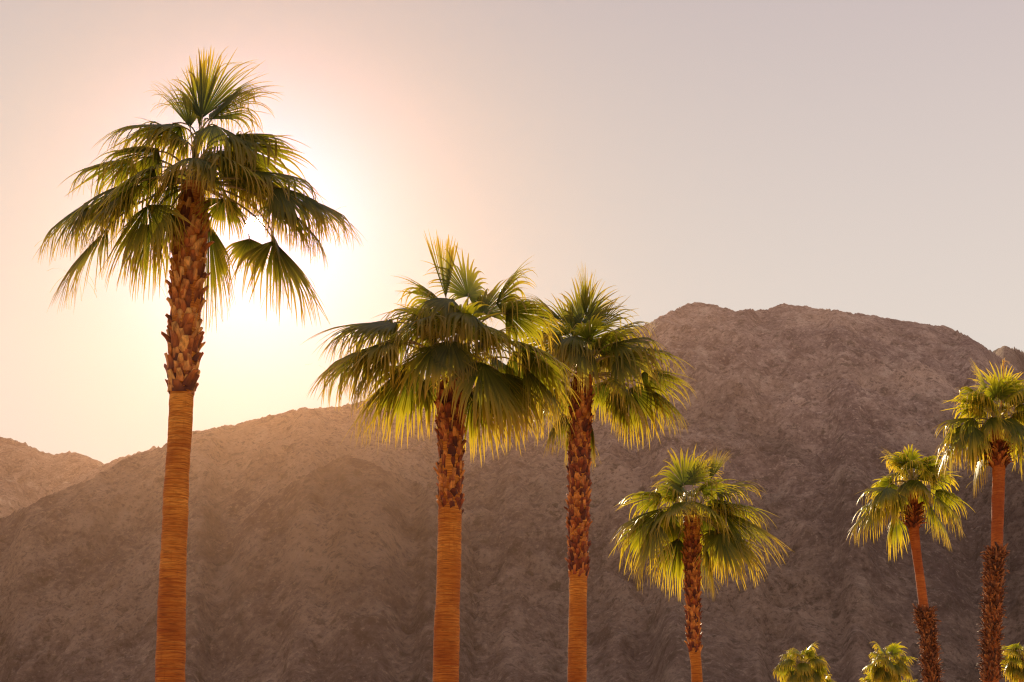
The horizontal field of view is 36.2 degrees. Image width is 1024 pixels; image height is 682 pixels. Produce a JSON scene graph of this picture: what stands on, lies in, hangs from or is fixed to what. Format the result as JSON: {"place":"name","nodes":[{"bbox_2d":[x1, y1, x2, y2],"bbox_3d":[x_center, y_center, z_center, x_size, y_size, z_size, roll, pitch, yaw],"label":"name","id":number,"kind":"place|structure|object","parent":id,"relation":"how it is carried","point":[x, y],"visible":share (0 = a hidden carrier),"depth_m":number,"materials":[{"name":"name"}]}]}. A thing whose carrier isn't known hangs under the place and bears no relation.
{"place":"outdoors","nodes":[
{"label":"outdoors","id":0,"kind":"place"},
{"bbox_2d":[0,437,159,517],"bbox_3d":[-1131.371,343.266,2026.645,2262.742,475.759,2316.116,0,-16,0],"label":"mountain","id":1,"kind":"structure","parent":0,"point":[29,475],"depth_m":1905.86,"materials":[{"name":"brown stone"}]},
{"bbox_2d":[0,302,1023,681],"bbox_3d":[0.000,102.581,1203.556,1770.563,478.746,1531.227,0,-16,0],"label":"mountain","id":2,"kind":"structure","parent":0,"point":[312,546],"depth_m":907.68,"materials":[{"name":"brown stone"}]},
{"bbox_2d":[0,0,1023,463],"label":"sky","id":3,"kind":"structure","parent":0,"point":[866,157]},
{"bbox_2d":[993,346,1023,376],"bbox_3d":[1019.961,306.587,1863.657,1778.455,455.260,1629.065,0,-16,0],"label":"mountain","id":4,"kind":"structure","parent":0,"point":[1014,357],"depth_m":1555.94,"materials":[{"name":"brown stone"}]},
{"label":"ground","id":5,"kind":"structure","parent":0,"visible":0},
{"bbox_2d":[31,48,361,681],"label":"palm tree","id":6,"kind":"object","parent":5,"relation":"on","point":[240,165],"visible":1,"depth_m":23.81,"materials":[{"name":"green plant"}]},
{"bbox_2d":[303,229,589,681],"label":"palm tree","id":7,"kind":"object","parent":5,"relation":"on","point":[501,393],"visible":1,"depth_m":27.52,"materials":[{"name":"green plant"}]},
{"bbox_2d":[506,261,696,681],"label":"palm tree","id":8,"kind":"object","parent":5,"relation":"on","point":[615,351],"visible":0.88,"depth_m":33.69,"materials":[{"name":"green plant"}]},
{"bbox_2d":[609,446,792,681],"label":"palm tree","id":9,"kind":"object","parent":5,"relation":"on","point":[722,544],"visible":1,"depth_m":40.04,"materials":[{"name":"green plant"}]},
{"bbox_2d":[773,642,829,681],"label":"palm tree","id":10,"kind":"object","parent":5,"relation":"on","point":[816,671],"visible":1,"depth_m":97.55,"materials":[{"name":"green plant"}]},
{"bbox_2d":[823,674,835,681],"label":"palm tree","id":11,"kind":"object","parent":5,"relation":"on","point":[828,679],"visible":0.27,"depth_m":109.28,"materials":[{"name":"green plant"}]},
{"bbox_2d":[860,671,872,681],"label":"palm tree","id":12,"kind":"object","parent":5,"relation":"on","point":[865,679],"visible":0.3,"depth_m":112.63,"materials":[{"name":"green plant"}]},
{"bbox_2d":[863,641,916,681],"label":"palm tree","id":13,"kind":"object","parent":5,"relation":"on","point":[884,669],"visible":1,"depth_m":101.64,"materials":[{"name":"green plant"}]},
{"bbox_2d":[846,444,974,681],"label":"palm tree","id":14,"kind":"object","parent":5,"relation":"on","point":[909,498],"visible":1,"depth_m":52.16,"materials":[{"name":"green plant"}]},
{"bbox_2d":[933,358,1023,681],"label":"palm tree","id":15,"kind":"object","parent":5,"relation":"on","point":[999,444],"visible":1,"depth_m":45.47,"materials":[{"name":"green plant"}]},
{"bbox_2d":[1000,643,1023,681],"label":"palm tree","id":16,"kind":"object","parent":5,"relation":"on","point":[1014,666],"visible":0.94,"depth_m":93.62,"materials":[{"name":"green plant"}]}
]}

